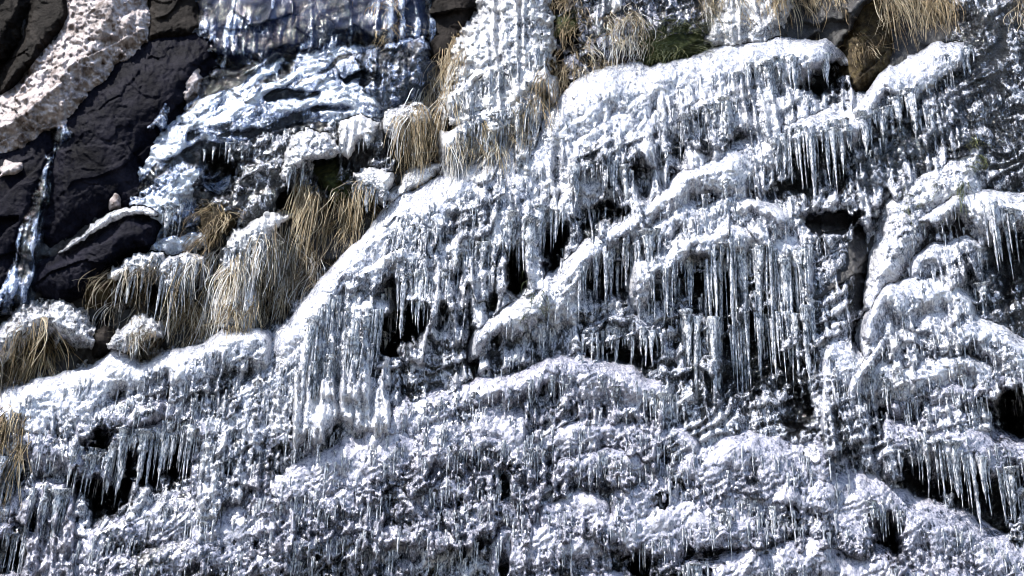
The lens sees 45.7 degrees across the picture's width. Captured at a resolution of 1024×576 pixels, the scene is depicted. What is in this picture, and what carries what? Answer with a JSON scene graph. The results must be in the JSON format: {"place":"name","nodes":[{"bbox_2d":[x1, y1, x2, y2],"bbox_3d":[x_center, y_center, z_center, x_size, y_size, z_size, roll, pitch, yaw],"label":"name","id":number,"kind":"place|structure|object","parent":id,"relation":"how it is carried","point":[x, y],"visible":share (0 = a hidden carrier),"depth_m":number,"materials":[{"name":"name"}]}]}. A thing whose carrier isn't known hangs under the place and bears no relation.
{"place":"outdoors","nodes":[
{"label":"outdoors","id":0,"kind":"place"},
{"bbox_2d":[0,0,1023,533],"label":"cliff","id":1,"kind":"structure","parent":0,"point":[834,30],"depth_m":11.54,"materials":[{"name":"stone"}]},
{"bbox_2d":[0,0,28,67],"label":"boulder","id":2,"kind":"object","parent":1,"relation":"on","point":[13,13],"visible":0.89,"depth_m":12.69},
{"bbox_2d":[0,130,56,317],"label":"rock slab","id":3,"kind":"object","parent":1,"relation":"attached to","point":[17,190],"visible":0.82,"depth_m":11.53,"materials":[{"name":"stone"}]},
{"bbox_2d":[0,124,72,317],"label":"ice sheet","id":4,"kind":"object","parent":3,"relation":"attached to","point":[17,288],"visible":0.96,"depth_m":11.20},
{"bbox_2d":[0,0,67,94],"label":"rock slab","id":5,"kind":"object","parent":1,"relation":"attached to","point":[45,20],"visible":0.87,"depth_m":12.62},
{"bbox_2d":[0,298,95,363],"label":"ice crust","id":6,"kind":"object","parent":1,"relation":"attached to","point":[72,324],"visible":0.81,"depth_m":10.69},
{"bbox_2d":[0,316,138,392],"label":"grass tuft","id":7,"kind":"object","parent":1,"relation":"on","point":[33,361],"visible":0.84,"depth_m":10.66,"materials":[{"name":"plant"}]},
{"bbox_2d":[0,0,149,152],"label":"snow","id":8,"kind":"structure","parent":1,"relation":"on","point":[90,47],"depth_m":12.33,"materials":[{"name":"snow"}]},
{"bbox_2d":[92,318,115,357],"bbox_3d":[-3.705,0.426,11.020,0.211,0.553,0.836,11,-25,-18],"label":"boulder","id":9,"kind":"object","parent":1,"relation":"on","point":[100,348],"visible":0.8,"depth_m":10.69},
{"bbox_2d":[72,261,153,327],"bbox_3d":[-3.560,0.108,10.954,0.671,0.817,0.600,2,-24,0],"label":"grass tuft","id":10,"kind":"object","parent":1,"relation":"on","point":[116,292],"visible":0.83,"depth_m":10.88,"materials":[{"name":"plant"}]},
{"bbox_2d":[93,323,162,366],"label":"grass tuft","id":11,"kind":"object","parent":1,"relation":"on","point":[133,342],"visible":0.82,"depth_m":10.48,"materials":[{"name":"plant"}]},
{"bbox_2d":[44,33,218,247],"bbox_3d":[-3.861,-1.571,12.123,1.886,3.061,0.657,2,-24,0],"label":"rock slab","id":12,"kind":"object","parent":1,"relation":"attached to","point":[102,155],"visible":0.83,"depth_m":11.87,"materials":[{"name":"stone"}]},
{"bbox_2d":[34,214,161,301],"bbox_3d":[-3.898,-0.347,11.323,1.234,1.143,0.722,2,-24,0],"label":"boulder","id":13,"kind":"object","parent":12,"relation":"on","point":[120,240],"visible":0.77,"depth_m":11.04,"materials":[{"name":"stone"}]},
{"bbox_2d":[58,205,157,252],"bbox_3d":[-3.775,-0.552,11.367,0.966,0.717,0.510,2,-24,0],"label":"ice crust","id":14,"kind":"object","parent":13,"relation":"on","point":[105,220],"visible":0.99,"depth_m":11.21},
{"bbox_2d":[106,313,165,356],"bbox_3d":[-3.337,0.407,10.813,0.483,0.679,0.660,7,-24,-11],"label":"ice crust","id":15,"kind":"object","parent":1,"relation":"attached to","point":[115,342],"visible":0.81,"depth_m":10.56},
{"bbox_2d":[110,276,188,360],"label":"grass tuft","id":16,"kind":"object","parent":1,"relation":"on","point":[163,311],"visible":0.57,"depth_m":10.99,"materials":[{"name":"plant"}]},
{"bbox_2d":[107,250,212,331],"bbox_3d":[-3.255,0.067,11.223,0.951,1.136,0.923,2,-24,0],"label":"ice crust","id":17,"kind":"object","parent":1,"relation":"attached to","point":[162,259],"visible":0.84,"depth_m":10.92},
{"bbox_2d":[147,0,198,40],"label":"boulder","id":18,"kind":"object","parent":1,"relation":"on","point":[173,18],"visible":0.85,"depth_m":12.70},
{"bbox_2d":[133,247,225,346],"bbox_3d":[-2.889,0.066,10.957,0.804,1.264,0.733,-8,-26,22],"label":"grass tuft","id":19,"kind":"object","parent":1,"relation":"on","point":[203,266],"visible":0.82,"depth_m":10.99,"materials":[{"name":"plant"}]},
{"bbox_2d":[163,288,215,347],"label":"grass tuft","id":20,"kind":"object","parent":1,"relation":"on","point":[176,320],"visible":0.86,"depth_m":10.97,"materials":[{"name":"plant"}]},
{"bbox_2d":[156,199,245,257],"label":"grass tuft","id":21,"kind":"object","parent":1,"relation":"on","point":[205,233],"visible":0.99,"depth_m":11.30,"materials":[{"name":"plant"}]},
{"bbox_2d":[198,208,237,247],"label":"moss","id":22,"kind":"object","parent":1,"relation":"on","point":[232,223],"visible":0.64,"depth_m":11.41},
{"bbox_2d":[211,279,260,332],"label":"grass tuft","id":23,"kind":"object","parent":1,"relation":"attached to","point":[249,304],"visible":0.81,"depth_m":10.79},
{"bbox_2d":[190,234,304,375],"bbox_3d":[-2.392,0.128,10.914,0.882,1.719,0.721,2,-24,0],"label":"grass tuft","id":24,"kind":"object","parent":1,"relation":"on","point":[241,266],"visible":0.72,"depth_m":10.86,"materials":[{"name":"plant"}]},
{"bbox_2d":[191,249,304,367],"bbox_3d":[-2.382,0.191,10.848,0.951,1.384,0.773,2,-24,0],"label":"grass tuft","id":25,"kind":"object","parent":1,"relation":"on","point":[227,272],"visible":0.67,"depth_m":10.80,"materials":[{"name":"plant"}]},
{"bbox_2d":[198,272,299,364],"bbox_3d":[-2.334,0.231,10.911,0.879,1.176,0.688,2,-24,0],"label":"grass tuft","id":26,"kind":"object","parent":1,"relation":"on","point":[250,310],"visible":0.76,"depth_m":10.76,"materials":[{"name":"plant"}]},
{"bbox_2d":[129,44,388,254],"bbox_3d":[-2.463,-1.441,12.043,2.396,2.789,0.628,6,-24,-8],"label":"ice sheet","id":27,"kind":"object","parent":1,"relation":"attached to","point":[226,108],"visible":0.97,"depth_m":12.03,"materials":[{"name":"ice"}]},
{"bbox_2d":[219,209,300,306],"bbox_3d":[-2.371,-0.251,11.343,0.711,1.536,0.789,10,-25,-18],"label":"ice crust","id":28,"kind":"object","parent":1,"relation":"attached to","point":[238,238],"visible":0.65,"depth_m":11.09},
{"bbox_2d":[241,223,313,330],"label":"grass tuft","id":29,"kind":"object","parent":1,"relation":"on","point":[277,250],"visible":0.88,"depth_m":11.14,"materials":[{"name":"plant"}]},
{"bbox_2d":[261,238,335,318],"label":"grass tuft","id":30,"kind":"object","parent":1,"relation":"on","point":[303,268],"visible":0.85,"depth_m":11.24,"materials":[{"name":"plant"}]},
{"bbox_2d":[280,175,332,287],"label":"grass tuft","id":31,"kind":"object","parent":1,"relation":"on","point":[308,201],"visible":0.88,"depth_m":11.41,"materials":[{"name":"plant"}]},
{"bbox_2d":[192,117,429,225],"bbox_3d":[-1.961,-1.147,11.938,2.258,1.399,0.697,2,-24,0],"label":"ice glaze","id":32,"kind":"object","parent":1,"relation":"attached to","point":[257,187],"visible":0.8,"depth_m":11.70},
{"bbox_2d":[279,127,341,196],"bbox_3d":[-1.941,-1.188,11.845,0.617,0.959,0.730,2,-24,0],"label":"ice crust","id":33,"kind":"object","parent":32,"relation":"attached to","point":[310,145],"visible":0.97,"depth_m":11.60},
{"bbox_2d":[338,113,379,158],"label":"ice crust","id":34,"kind":"object","parent":32,"relation":"attached to","point":[352,130],"visible":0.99,"depth_m":11.82},
{"bbox_2d":[383,102,431,157],"bbox_3d":[-1.055,-1.559,12.043,0.497,0.992,0.532,2,-24,0],"label":"ice crust","id":35,"kind":"object","parent":32,"relation":"attached to","point":[390,113],"visible":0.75,"depth_m":11.87},
{"bbox_2d":[192,0,436,67],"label":"ice sheet","id":36,"kind":"object","parent":1,"relation":"attached to","point":[235,33],"visible":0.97,"depth_m":12.63,"materials":[{"name":"ice"}]},
{"bbox_2d":[286,188,364,261],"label":"grass tuft","id":37,"kind":"object","parent":1,"relation":"on","point":[338,212],"visible":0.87,"depth_m":11.51,"materials":[{"name":"plant"}]},
{"bbox_2d":[314,158,351,204],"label":"moss","id":38,"kind":"object","parent":1,"relation":"on","point":[327,173],"visible":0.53,"depth_m":11.79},
{"bbox_2d":[323,179,380,259],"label":"grass tuft","id":39,"kind":"object","parent":1,"relation":"on","point":[356,214],"visible":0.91,"depth_m":11.48,"materials":[{"name":"plant"}]},
{"bbox_2d":[351,167,394,214],"bbox_3d":[-1.343,-0.903,11.669,0.413,0.734,0.534,2,-24,0],"label":"ice crust","id":40,"kind":"object","parent":1,"relation":"attached to","point":[381,181],"visible":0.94,"depth_m":11.47},
{"bbox_2d":[356,36,432,107],"bbox_3d":[-1.222,-2.248,12.460,0.806,1.146,0.496,2,-24,0],"label":"ice glaze","id":41,"kind":"object","parent":1,"relation":"attached to","point":[392,73],"visible":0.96,"depth_m":12.28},
{"bbox_2d":[383,114,440,184],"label":"grass tuft","id":42,"kind":"object","parent":1,"relation":"on","point":[402,131],"visible":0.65,"depth_m":11.76,"materials":[{"name":"plant"}]},
{"bbox_2d":[385,162,440,209],"bbox_3d":[-0.961,-1.011,11.820,0.528,0.803,0.468,7,-24,-10],"label":"ice crust","id":43,"kind":"object","parent":1,"relation":"attached to","point":[408,184],"visible":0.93,"depth_m":11.64},
{"bbox_2d":[392,96,449,190],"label":"grass tuft","id":44,"kind":"object","parent":1,"relation":"on","point":[425,144],"visible":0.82,"depth_m":11.80,"materials":[{"name":"plant"}]},
{"bbox_2d":[385,58,463,169],"bbox_3d":[-0.832,-1.704,12.010,0.751,1.661,0.630,2,-24,0],"label":"grass tuft","id":45,"kind":"object","parent":1,"relation":"on","point":[446,80],"visible":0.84,"depth_m":12.00,"materials":[{"name":"plant"}]},
{"bbox_2d":[422,23,470,120],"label":"grass tuft","id":46,"kind":"object","parent":1,"relation":"on","point":[445,67],"visible":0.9,"depth_m":12.37,"materials":[{"name":"plant"}]},
{"bbox_2d":[429,0,476,62],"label":"boulder","id":47,"kind":"object","parent":1,"relation":"on","point":[450,15],"visible":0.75,"depth_m":12.86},
{"bbox_2d":[435,0,556,177],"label":"ice pillar","id":48,"kind":"structure","parent":1,"relation":"attached to","point":[512,36],"depth_m":12.29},
{"bbox_2d":[411,91,538,187],"bbox_3d":[-0.350,-1.401,11.719,1.214,1.289,0.424,2,-24,0],"label":"grass tuft","id":49,"kind":"object","parent":48,"relation":"on","point":[454,158],"visible":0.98,"depth_m":11.69,"materials":[{"name":"plant"}]},
{"bbox_2d":[0,46,1023,575],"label":"frozen waterfall","id":50,"kind":"structure","parent":1,"relation":"attached to","point":[768,402],"depth_m":10.64,"materials":[{"name":"ice"}]},
{"bbox_2d":[0,521,33,573],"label":"ice tier","id":51,"kind":"object","parent":50,"relation":"attached to","point":[12,532],"visible":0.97,"depth_m":9.70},
{"bbox_2d":[0,428,120,504],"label":"ice tier","id":52,"kind":"object","parent":50,"relation":"attached to","point":[97,467],"visible":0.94,"depth_m":10.00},
{"bbox_2d":[8,477,76,575],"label":"ice curtain","id":53,"kind":"object","parent":52,"relation":"hanging from","point":[48,504],"visible":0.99,"depth_m":9.68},
{"bbox_2d":[0,327,271,477],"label":"ice tier","id":54,"kind":"object","parent":50,"relation":"attached to","point":[58,405],"visible":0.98,"depth_m":10.34,"materials":[{"name":"ice"}]},
{"bbox_2d":[0,404,34,512],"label":"grass tuft","id":55,"kind":"object","parent":54,"relation":"on","point":[4,430],"visible":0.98,"depth_m":10.00,"materials":[{"name":"plant"}]},
{"bbox_2d":[74,396,199,447],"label":"ice tier","id":56,"kind":"object","parent":50,"relation":"attached to","point":[108,422],"visible":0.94,"depth_m":10.18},
{"bbox_2d":[70,488,214,575],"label":"ice tier","id":57,"kind":"object","parent":50,"relation":"attached to","point":[109,544],"visible":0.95,"depth_m":9.64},
{"bbox_2d":[104,419,210,494],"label":"ice tier","id":58,"kind":"object","parent":50,"relation":"attached to","point":[160,441],"visible":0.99,"depth_m":10.10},
{"bbox_2d":[92,537,247,575],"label":"ice tier","id":59,"kind":"object","parent":50,"relation":"attached to","point":[170,557],"visible":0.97,"depth_m":9.50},
{"bbox_2d":[186,441,220,546],"bbox_3d":[-2.638,1.720,10.080,0.259,1.051,0.969,22,-31,-37],"label":"ice rib","id":60,"kind":"object","parent":50,"relation":"attached to","point":[215,539],"visible":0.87,"depth_m":9.69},
{"bbox_2d":[195,344,326,542],"bbox_3d":[-2.139,1.285,10.218,1.011,1.864,0.546,7,-24,-11],"label":"ice tier","id":61,"kind":"object","parent":50,"relation":"attached to","point":[265,400],"visible":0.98,"depth_m":10.13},
{"bbox_2d":[214,428,335,522],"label":"ice tier","id":62,"kind":"object","parent":50,"relation":"attached to","point":[260,475],"visible":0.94,"depth_m":9.97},
{"bbox_2d":[227,488,354,575],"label":"ice tier","id":63,"kind":"object","parent":50,"relation":"attached to","point":[320,525],"visible":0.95,"depth_m":9.72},
{"bbox_2d":[251,523,478,575],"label":"ice tier","id":64,"kind":"object","parent":50,"relation":"attached to","point":[302,552],"visible":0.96,"depth_m":9.60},
{"bbox_2d":[220,406,527,575],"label":"ice tier","id":65,"kind":"object","parent":50,"relation":"attached to","point":[349,466],"visible":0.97,"depth_m":9.91,"materials":[{"name":"ice"}]},
{"bbox_2d":[360,475,532,570],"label":"ice tier","id":66,"kind":"object","parent":50,"relation":"attached to","point":[416,515],"visible":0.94,"depth_m":9.78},
{"bbox_2d":[383,177,524,268],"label":"ice tier","id":67,"kind":"object","parent":50,"relation":"attached to","point":[477,209],"visible":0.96,"depth_m":11.28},
{"bbox_2d":[403,435,539,498],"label":"ice tier","id":68,"kind":"object","parent":50,"relation":"attached to","point":[513,460],"visible":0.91,"depth_m":10.00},
{"bbox_2d":[425,500,528,559],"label":"ice tier","id":69,"kind":"object","parent":50,"relation":"attached to","point":[477,525],"visible":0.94,"depth_m":9.70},
{"bbox_2d":[329,157,633,365],"bbox_3d":[-0.326,-0.188,11.344,2.880,2.247,0.954,4,-24,-3],"label":"ice tier","id":70,"kind":"object","parent":50,"relation":"attached to","point":[579,198],"visible":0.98,"depth_m":11.08,"materials":[{"name":"ice"}]},
{"bbox_2d":[435,95,544,184],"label":"ice tier","id":71,"kind":"object","parent":50,"relation":"attached to","point":[448,137],"visible":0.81,"depth_m":11.73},
{"bbox_2d":[444,61,559,149],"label":"ice tier","id":72,"kind":"object","parent":50,"relation":"attached to","point":[478,73],"visible":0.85,"depth_m":12.14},
{"bbox_2d":[362,354,687,503],"bbox_3d":[0.109,1.181,10.354,2.770,1.549,0.623,2,-24,0],"label":"ice tier","id":73,"kind":"object","parent":50,"relation":"attached to","point":[603,389],"visible":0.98,"depth_m":10.34,"materials":[{"name":"ice"}]},
{"bbox_2d":[489,522,573,575],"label":"ice tier","id":74,"kind":"object","parent":50,"relation":"attached to","point":[505,558],"visible":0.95,"depth_m":9.61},
{"bbox_2d":[272,36,847,408],"bbox_3d":[0.729,-0.795,11.733,5.727,4.834,0.931,4,-24,-5],"label":"ice tier","id":75,"kind":"object","parent":50,"relation":"attached to","point":[754,82],"visible":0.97,"depth_m":11.87,"materials":[{"name":"ice"}]},
{"bbox_2d":[292,294,398,458],"bbox_3d":[-1.455,0.714,10.695,0.921,1.917,1.024,7,-24,-10],"label":"ice curtain","id":76,"kind":"object","parent":75,"relation":"hanging from","point":[355,397],"visible":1,"depth_m":10.36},
{"bbox_2d":[537,489,610,551],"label":"ice tier","id":77,"kind":"object","parent":50,"relation":"attached to","point":[583,514],"visible":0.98,"depth_m":9.79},
{"bbox_2d":[518,420,699,523],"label":"ice tier","id":78,"kind":"object","parent":50,"relation":"attached to","point":[570,438],"visible":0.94,"depth_m":10.15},
{"bbox_2d":[554,447,674,498],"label":"ice tier","id":79,"kind":"object","parent":50,"relation":"attached to","point":[604,469],"visible":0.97,"depth_m":9.99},
{"bbox_2d":[581,314,665,369],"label":"ice tier","id":80,"kind":"object","parent":50,"relation":"attached to","point":[647,334],"visible":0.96,"depth_m":10.75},
{"bbox_2d":[568,94,735,183],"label":"ice tier","id":81,"kind":"object","parent":50,"relation":"attached to","point":[630,134],"visible":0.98,"depth_m":11.82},
{"bbox_2d":[642,195,791,266],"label":"ice tier","id":82,"kind":"object","parent":50,"relation":"attached to","point":[763,223],"visible":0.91,"depth_m":11.33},
{"bbox_2d":[468,41,974,379],"bbox_3d":[2.208,-0.880,11.720,5.122,4.487,0.755,4,-24,-4],"label":"ice tier","id":83,"kind":"object","parent":50,"relation":"attached to","point":[730,172],"visible":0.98,"depth_m":11.59,"materials":[{"name":"ice"}]},
{"bbox_2d":[611,429,835,545],"bbox_3d":[1.780,1.636,10.091,1.944,1.150,0.440,3,-24,-2],"label":"ice tier","id":84,"kind":"object","parent":50,"relation":"attached to","point":[749,463],"visible":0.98,"depth_m":10.01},
{"bbox_2d":[623,224,826,404],"bbox_3d":[1.951,0.331,10.982,1.881,2.179,0.577,2,-24,0],"label":"ice tier","id":85,"kind":"object","parent":50,"relation":"attached to","point":[780,259],"visible":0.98,"depth_m":10.98,"materials":[{"name":"ice"}]},
{"bbox_2d":[557,471,1023,575],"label":"ice tier","id":86,"kind":"object","parent":50,"relation":"attached to","point":[937,538],"visible":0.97,"depth_m":9.77,"materials":[{"name":"ice"}]},
{"bbox_2d":[693,509,887,557],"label":"ice tier","id":87,"kind":"object","parent":50,"relation":"attached to","point":[823,531],"visible":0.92,"depth_m":9.72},
{"bbox_2d":[681,535,980,575],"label":"ice tier","id":88,"kind":"object","parent":50,"relation":"attached to","point":[786,558],"visible":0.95,"depth_m":9.58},
{"bbox_2d":[833,374,890,535],"bbox_3d":[2.898,1.421,10.229,0.670,1.478,0.313,8,-25,-12],"label":"ice rib","id":89,"kind":"object","parent":50,"relation":"attached to","point":[844,465],"visible":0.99,"depth_m":10.41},
{"bbox_2d":[820,336,993,480],"bbox_3d":[3.447,1.030,10.516,1.699,1.481,0.684,2,-24,0],"label":"ice tier","id":90,"kind":"object","parent":50,"relation":"attached to","point":[840,418],"visible":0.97,"depth_m":10.38,"materials":[{"name":"ice"}]},
{"bbox_2d":[854,147,983,326],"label":"ice tier","id":91,"kind":"object","parent":50,"relation":"attached to","point":[887,262],"visible":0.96,"depth_m":11.44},
{"bbox_2d":[854,276,991,374],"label":"ice tier","id":92,"kind":"object","parent":50,"relation":"attached to","point":[905,303],"visible":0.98,"depth_m":10.82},
{"bbox_2d":[886,382,976,423],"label":"ice tier","id":93,"kind":"object","parent":50,"relation":"attached to","point":[939,396],"visible":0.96,"depth_m":10.40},
{"bbox_2d":[847,311,1023,421],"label":"ice tier","id":94,"kind":"object","parent":50,"relation":"attached to","point":[999,347],"visible":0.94,"depth_m":10.64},
{"bbox_2d":[918,403,966,431],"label":"ice tier","id":95,"kind":"object","parent":50,"relation":"attached to","point":[934,411],"visible":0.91,"depth_m":10.32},
{"bbox_2d":[907,235,987,290],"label":"ice tier","id":96,"kind":"object","parent":50,"relation":"attached to","point":[954,269],"visible":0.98,"depth_m":11.16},
{"bbox_2d":[881,414,1023,535],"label":"ice tier","id":97,"kind":"object","parent":50,"relation":"attached to","point":[996,452],"visible":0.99,"depth_m":10.11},
{"bbox_2d":[896,189,1023,278],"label":"ice tier","id":98,"kind":"object","parent":50,"relation":"attached to","point":[991,218],"visible":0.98,"depth_m":11.36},
{"bbox_2d":[958,375,1023,453],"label":"ice tier","id":99,"kind":"object","parent":50,"relation":"attached to","point":[979,390],"visible":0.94,"depth_m":10.46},
{"bbox_2d":[548,0,598,51],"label":"grass tuft","id":100,"kind":"object","parent":1,"relation":"on","point":[562,27],"visible":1,"depth_m":12.73,"materials":[{"name":"plant"}]},
{"bbox_2d":[523,45,624,144],"bbox_3d":[0.531,-1.946,12.203,1.217,1.460,0.539,2,-24,0],"label":"grass tuft","id":101,"kind":"object","parent":1,"relation":"on","point":[563,75],"visible":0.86,"depth_m":12.15,"materials":[{"name":"plant"}]},
{"bbox_2d":[550,0,624,86],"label":"boulder","id":102,"kind":"object","parent":1,"relation":"on","point":[561,54],"visible":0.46,"depth_m":12.70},
{"bbox_2d":[597,3,665,66],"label":"grass tuft","id":103,"kind":"object","parent":1,"relation":"on","point":[623,23],"visible":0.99,"depth_m":12.62,"materials":[{"name":"plant"}]},
{"bbox_2d":[554,0,716,83],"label":"ice glaze","id":104,"kind":"object","parent":1,"relation":"attached to","point":[681,8],"visible":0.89,"depth_m":12.78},
{"bbox_2d":[596,0,638,66],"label":"ice crust","id":105,"kind":"object","parent":104,"relation":"attached to","point":[616,4],"visible":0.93,"depth_m":12.68},
{"bbox_2d":[641,33,704,65],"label":"moss","id":106,"kind":"object","parent":1,"relation":"on","point":[678,37],"visible":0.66,"depth_m":12.68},
{"bbox_2d":[579,9,784,66],"bbox_3d":[1.855,-2.571,12.625,2.356,0.844,0.406,2,-24,0],"label":"grass tuft","id":107,"kind":"object","parent":1,"relation":"on","point":[669,49],"visible":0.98,"depth_m":12.63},
{"bbox_2d":[703,0,793,46],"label":"ice crust","id":108,"kind":"object","parent":1,"relation":"attached to","point":[761,29],"visible":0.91,"depth_m":12.79},
{"bbox_2d":[806,213,874,328],"bbox_3d":[3.117,-0.191,11.456,0.895,1.438,0.554,2,-24,0],"label":"rock slab","id":109,"kind":"object","parent":1,"relation":"attached to","point":[857,254],"visible":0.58,"depth_m":11.47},
{"bbox_2d":[841,0,871,30],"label":"boulder","id":110,"kind":"object","parent":1,"relation":"on","point":[854,8],"visible":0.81,"depth_m":12.88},
{"bbox_2d":[835,0,900,90],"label":"boulder","id":111,"kind":"object","parent":1,"relation":"on","point":[865,73],"visible":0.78,"depth_m":12.84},
{"bbox_2d":[853,0,965,58],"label":"grass tuft","id":112,"kind":"object","parent":1,"relation":"on","point":[932,8],"visible":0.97,"depth_m":13.06,"materials":[{"name":"plant"}]},
{"bbox_2d":[850,0,1023,203],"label":"ice glaze","id":113,"kind":"object","parent":1,"relation":"attached to","point":[985,99],"visible":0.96,"depth_m":12.15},
{"bbox_2d":[967,230,1023,434],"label":"ice glaze","id":114,"kind":"object","parent":1,"relation":"attached to","point":[1005,298],"visible":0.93,"depth_m":11.12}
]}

